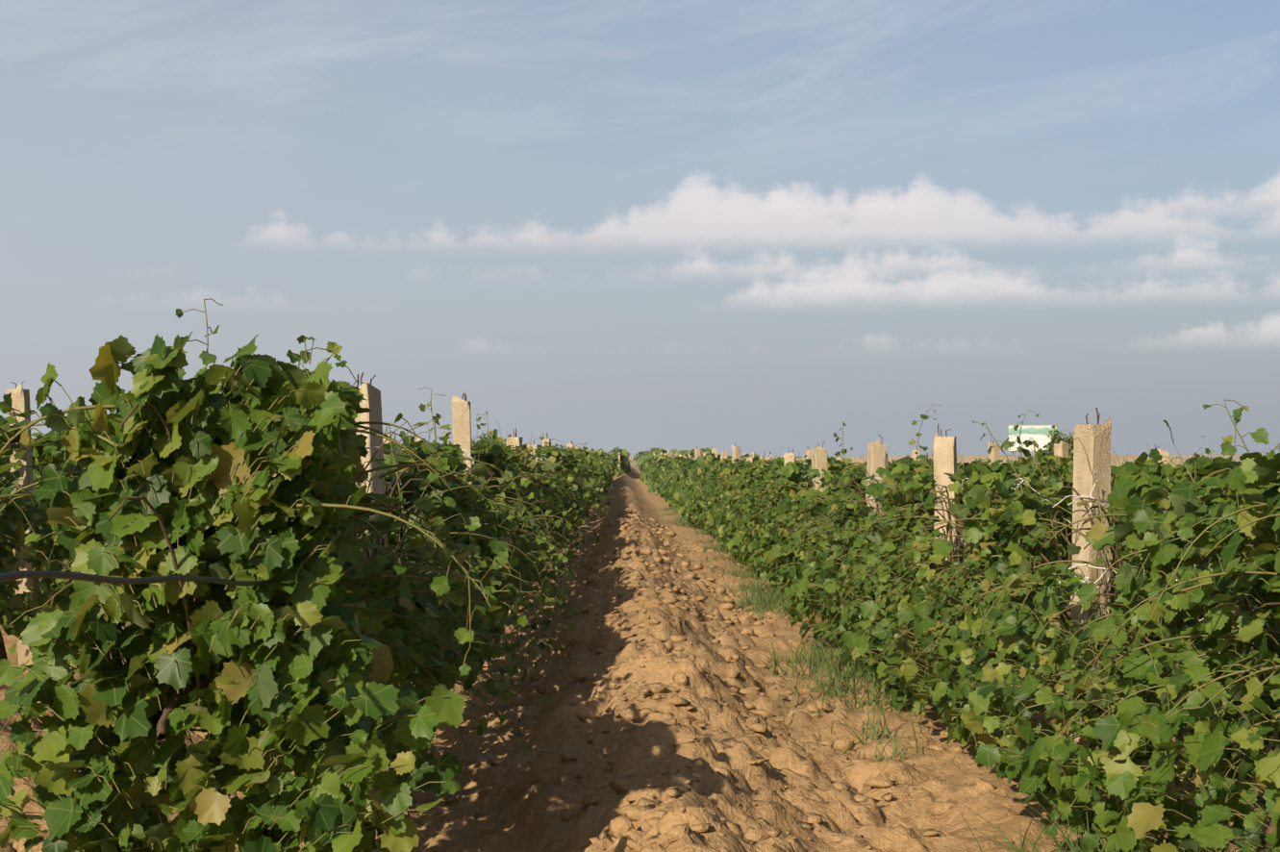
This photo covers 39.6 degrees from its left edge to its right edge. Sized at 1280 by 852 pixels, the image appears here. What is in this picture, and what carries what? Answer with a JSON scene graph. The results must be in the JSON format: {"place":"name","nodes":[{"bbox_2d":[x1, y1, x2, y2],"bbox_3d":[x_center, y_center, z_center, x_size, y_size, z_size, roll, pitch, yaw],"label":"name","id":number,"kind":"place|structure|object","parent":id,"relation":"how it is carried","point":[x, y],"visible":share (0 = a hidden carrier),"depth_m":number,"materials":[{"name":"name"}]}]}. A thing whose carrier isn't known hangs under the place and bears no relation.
{"place":"outdoors","nodes":[
{"label":"outdoors","id":0,"kind":"place"},
{"bbox_2d":[0,432,65,573],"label":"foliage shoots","id":1,"kind":"object","parent":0,"point":[26,510],"visible":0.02,"depth_m":9.89,"materials":[{"name":"green plant"}]},
{"bbox_2d":[0,349,580,754],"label":"foliage shoots","id":2,"kind":"object","parent":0,"point":[365,511],"visible":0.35,"depth_m":4.88,"materials":[{"name":"green plant"}]},
{"bbox_2d":[0,337,586,851],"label":"foliage petioles","id":3,"kind":"object","parent":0,"point":[452,641],"visible":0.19,"depth_m":3.78,"materials":[{"name":"green plant"}]},
{"bbox_2d":[107,402,524,701],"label":"canes","id":4,"kind":"object","parent":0,"point":[197,602],"visible":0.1,"depth_m":3.93,"materials":[{"name":"brown plant"}]},
{"bbox_2d":[356,434,546,575],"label":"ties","id":5,"kind":"object","parent":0,"point":[398,450],"visible":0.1,"depth_m":6.74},
{"bbox_2d":[495,421,602,544],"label":"grapevine shoots","id":6,"kind":"object","parent":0,"point":[584,475],"visible":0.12,"depth_m":18.10,"materials":[{"name":"green plant"}]},
{"bbox_2d":[0,455,1279,851],"bbox_3d":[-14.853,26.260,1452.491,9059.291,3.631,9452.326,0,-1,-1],"label":"ground","id":7,"kind":"structure","parent":0,"point":[735,748],"depth_m":6.98,"materials":[{"name":"soil"}]},
{"bbox_2d":[0,533,53,660],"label":"trunks","id":8,"kind":"object","parent":7,"relation":"on","point":[3,653],"visible":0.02,"depth_m":10.24,"materials":[{"name":"brown wood"}]},
{"bbox_2d":[0,415,131,641],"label":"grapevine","id":9,"kind":"object","parent":7,"relation":"on","point":[13,607],"visible":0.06,"depth_m":10.18,"materials":[{"name":"green plant"}]},
{"bbox_2d":[5,383,449,666],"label":"posts","id":10,"kind":"object","parent":7,"relation":"on","point":[20,397],"visible":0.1,"depth_m":10.83,"materials":[{"name":"beige concrete"}]},
{"bbox_2d":[0,443,57,557],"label":"wires","id":11,"kind":"object","parent":10,"relation":"attached to","point":[19,443],"visible":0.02,"depth_m":10.52,"materials":[{"name":"grey metal"}]},
{"bbox_2d":[0,570,271,586],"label":"drip hose","id":12,"kind":"object","parent":10,"relation":"attached to","point":[12,575],"visible":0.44,"depth_m":2.58,"materials":[{"name":"black"}]},
{"bbox_2d":[0,334,587,851],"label":"grapevine","id":13,"kind":"object","parent":7,"relation":"on","point":[379,692],"visible":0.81,"depth_m":3.75,"materials":[{"name":"green plant"}]},
{"bbox_2d":[156,530,569,851],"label":"trunks","id":14,"kind":"object","parent":7,"relation":"on","point":[171,705],"depth_m":3.79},
{"bbox_2d":[231,509,606,851],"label":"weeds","id":15,"kind":"object","parent":7,"relation":"on","point":[519,635],"visible":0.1,"depth_m":13.08,"materials":[{"name":"green plant"}]},
{"bbox_2d":[354,380,588,674],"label":"posts","id":16,"kind":"object","parent":7,"relation":"on","point":[461,416],"visible":0.12,"depth_m":6.63,"materials":[{"name":"beige concrete"}]},
{"bbox_2d":[396,453,530,547],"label":"wires","id":17,"kind":"object","parent":16,"relation":"attached to","point":[414,457],"visible":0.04,"depth_m":6.92,"materials":[{"name":"grey metal"}]},
{"bbox_2d":[356,372,572,445],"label":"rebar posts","id":18,"kind":"object","parent":16,"relation":"in","point":[463,399],"visible":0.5,"depth_m":10.38,"materials":[{"name":"brown metal"}]},
{"bbox_2d":[574,447,615,505],"bbox_3d":[-1.388,1.214,45.989,1.494,1.380,28.129,0,-1,-1],"label":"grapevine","id":19,"kind":"object","parent":16,"relation":"attached to","point":[607,462],"visible":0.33,"depth_m":38.40,"materials":[{"name":"green plant"}]},
{"bbox_2d":[446,436,607,592],"bbox_3d":[-1.142,0.801,22.483,1.444,1.305,19.286,0,-1,-1],"label":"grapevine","id":20,"kind":"object","parent":7,"relation":"on","point":[556,451],"visible":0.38,"depth_m":18.27,"materials":[{"name":"green plant"}]},
{"bbox_2d":[591,448,620,489],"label":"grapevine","id":21,"kind":"object","parent":7,"relation":"on","point":[610,457],"visible":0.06,"depth_m":68.84,"materials":[{"name":"green plant"}]},
{"bbox_2d":[610,446,632,476],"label":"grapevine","id":22,"kind":"object","parent":7,"relation":"on","point":[625,464],"visible":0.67,"depth_m":109.17,"materials":[{"name":"green plant"}]},
{"bbox_2d":[617,451,662,476],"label":"block posts","id":23,"kind":"object","parent":7,"relation":"on","point":[619,464],"visible":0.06,"depth_m":107.96,"materials":[{"name":"concrete"}]},
{"bbox_2d":[632,447,667,469],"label":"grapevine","id":24,"kind":"object","parent":7,"relation":"on","point":[639,457],"visible":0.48,"depth_m":162.70,"materials":[{"name":"green plant"}]},
{"bbox_2d":[639,452,679,493],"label":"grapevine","id":25,"kind":"object","parent":7,"relation":"on","point":[647,474],"visible":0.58,"depth_m":70.69,"materials":[{"name":"green plant"}]},
{"bbox_2d":[652,449,690,457],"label":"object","id":26,"kind":"object","parent":7,"relation":"on","point":[671,453],"visible":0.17,"depth_m":61.85,"materials":[{"name":"concrete"}]},
{"bbox_2d":[666,447,711,456],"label":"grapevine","id":27,"kind":"object","parent":7,"relation":"on","point":[686,452],"visible":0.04,"depth_m":133.54,"materials":[{"name":"green plant"}]},
{"bbox_2d":[652,451,731,528],"bbox_3d":[1.319,1.444,45.996,1.668,1.518,28.187,0,-1,-1],"label":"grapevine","id":28,"kind":"object","parent":7,"relation":"on","point":[675,481],"visible":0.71,"depth_m":39.06,"materials":[{"name":"green plant"}]},
{"bbox_2d":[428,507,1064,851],"bbox_3d":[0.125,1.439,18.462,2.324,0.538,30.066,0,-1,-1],"label":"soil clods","id":29,"kind":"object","parent":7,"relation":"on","point":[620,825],"visible":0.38,"depth_m":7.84,"materials":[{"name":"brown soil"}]},
{"bbox_2d":[717,451,797,460],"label":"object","id":30,"kind":"object","parent":7,"relation":"on","point":[753,453],"visible":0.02,"depth_m":57.58,"materials":[{"name":"concrete"}]},
{"bbox_2d":[599,488,939,777],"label":"weeds","id":31,"kind":"object","parent":7,"relation":"on","point":[725,565],"visible":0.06,"depth_m":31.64,"materials":[{"name":"green plant"}]},
{"bbox_2d":[679,447,899,621],"bbox_3d":[1.567,1.016,22.561,1.510,1.407,19.252,0,-1,-1],"label":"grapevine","id":32,"kind":"object","parent":7,"relation":"on","point":[764,559],"visible":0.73,"depth_m":17.04,"materials":[{"name":"green plant"}]},
{"bbox_2d":[768,451,930,472],"bbox_3d":[4.132,1.184,39.504,1.704,1.324,31.210,0,-1,-1],"label":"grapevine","id":33,"kind":"object","parent":7,"relation":"on","point":[922,463],"visible":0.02,"depth_m":30.77,"materials":[{"name":"green plant"}]},
{"bbox_2d":[690,416,1111,747],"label":"posts","id":34,"kind":"object","parent":7,"relation":"on","point":[1094,439],"visible":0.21,"depth_m":6.81,"materials":[{"name":"beige concrete"}]},
{"bbox_2d":[703,407,1100,457],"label":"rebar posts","id":35,"kind":"object","parent":34,"relation":"in","point":[951,429],"visible":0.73,"depth_m":9.95,"materials":[{"name":"brown metal"}]},
{"bbox_2d":[821,476,1279,727],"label":"wires","id":36,"kind":"object","parent":34,"relation":"attached to","point":[1276,632],"visible":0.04,"depth_m":6.46,"materials":[{"name":"grey metal"}]},
{"bbox_2d":[650,505,1272,851],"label":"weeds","id":37,"kind":"object","parent":7,"relation":"on","point":[848,672],"visible":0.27,"depth_m":9.71,"materials":[{"name":"green plant"}]},
{"bbox_2d":[805,440,1170,503],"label":"posts","id":38,"kind":"object","parent":7,"relation":"on","point":[1061,448],"visible":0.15,"depth_m":21.13,"materials":[{"name":"beige concrete"}]},
{"bbox_2d":[715,495,1279,851],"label":"trunks","id":39,"kind":"object","parent":7,"relation":"on","point":[1268,831],"visible":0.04,"depth_m":6.54,"materials":[{"name":"brown wood"}]},
{"bbox_2d":[750,438,1279,476],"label":"dry grass","id":40,"kind":"structure","parent":7,"relation":"on","point":[1121,462],"depth_m":156.85,"materials":[{"name":"plant"}]},
{"bbox_2d":[750,437,1279,473],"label":"green tufts","id":41,"kind":"object","parent":7,"relation":"on","point":[1181,464],"visible":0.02,"depth_m":67.40,"materials":[{"name":"green plant"}]},
{"bbox_2d":[781,418,1279,851],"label":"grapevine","id":42,"kind":"object","parent":7,"relation":"on","point":[1118,731],"visible":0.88,"depth_m":5.54,"materials":[{"name":"green plant"}]},
{"bbox_2d":[1007,425,1057,460],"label":"billboard","id":43,"kind":"object","parent":7,"relation":"on","point":[1039,434],"visible":0.65,"depth_m":231.56,"materials":[{"name":"metal"}]},
{"bbox_2d":[1033,425,1071,460],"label":"tree","id":44,"kind":"object","parent":7,"relation":"on","point":[1054,437],"depth_m":70.04,"materials":[{"name":"green plant"}]},
{"bbox_2d":[1060,431,1074,459],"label":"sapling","id":45,"kind":"object","parent":7,"relation":"on","point":[1067,440],"visible":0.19,"depth_m":94.89,"materials":[{"name":"green plant"}]},
{"bbox_2d":[1068,424,1080,461],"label":"tree","id":46,"kind":"object","parent":7,"relation":"on","point":[1070,456],"visible":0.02,"depth_m":47.89,"materials":[{"name":"green plant"}]},
{"bbox_2d":[933,435,1279,594],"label":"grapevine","id":47,"kind":"object","parent":7,"relation":"on","point":[1176,474],"depth_m":14.42,"materials":[{"name":"green plant"}]},
{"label":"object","id":48,"kind":"object","parent":7,"relation":"on","visible":0},
{"bbox_2d":[0,445,75,544],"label":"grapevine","id":49,"kind":"object","parent":48,"relation":"on","point":[6,483],"depth_m":17.95,"materials":[{"name":"green plant"}]},
{"bbox_2d":[0,0,1279,456],"label":"sky","id":50,"kind":"structure","parent":0,"point":[637,226],"materials":[{"name":"blue"}]},
{"bbox_2d":[180,298,1251,479],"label":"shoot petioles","id":51,"kind":"object","parent":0,"point":[838,434],"visible":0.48,"depth_m":4.94,"materials":[{"name":"green plant"}]},
{"bbox_2d":[175,299,1279,544],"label":"tendrils","id":52,"kind":"object","parent":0,"point":[1259,435],"depth_m":7.55,"materials":[{"name":"green plant"}]},
{"bbox_2d":[727,453,760,460],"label":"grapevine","id":53,"kind":"object","parent":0,"point":[745,456],"depth_m":62.78,"materials":[{"name":"green plant"}]},
{"bbox_2d":[688,452,852,582],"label":"leaves","id":54,"kind":"object","parent":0,"point":[760,499],"visible":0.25,"depth_m":17.38,"materials":[{"name":"green plant"}]},
{"bbox_2d":[628,453,1266,460],"bbox_3d":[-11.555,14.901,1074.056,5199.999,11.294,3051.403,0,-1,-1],"label":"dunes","id":55,"kind":"structure","parent":0,"point":[1122,457],"depth_m":1006.96,"materials":[{"name":"beige sand"}]},
{"bbox_2d":[766,452,1273,639],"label":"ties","id":56,"kind":"object","parent":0,"point":[1086,496],"visible":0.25,"depth_m":6.62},
{"bbox_2d":[787,542,1266,805],"bbox_3d":[1.530,1.275,20.330,0.038,0.094,33.467,0,-1,-1],"label":"irrigation hose","id":57,"kind":"object","parent":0,"point":[1261,800],"visible":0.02,"depth_m":4.89,"materials":[{"name":"black plastic"}]},
{"bbox_2d":[787,422,1279,851],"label":"foliage petioles","id":58,"kind":"object","parent":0,"point":[1147,690],"visible":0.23,"depth_m":5.53,"materials":[{"name":"green plant"}]},
{"bbox_2d":[792,437,1279,815],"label":"foliage shoots","id":59,"kind":"object","parent":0,"point":[1261,669],"visible":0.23,"depth_m":5.70,"materials":[{"name":"green plant"}]},
{"bbox_2d":[841,465,1279,700],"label":"canes","id":60,"kind":"object","parent":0,"point":[1106,593],"visible":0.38,"depth_m":6.81,"materials":[{"name":"plant"}]}
]}

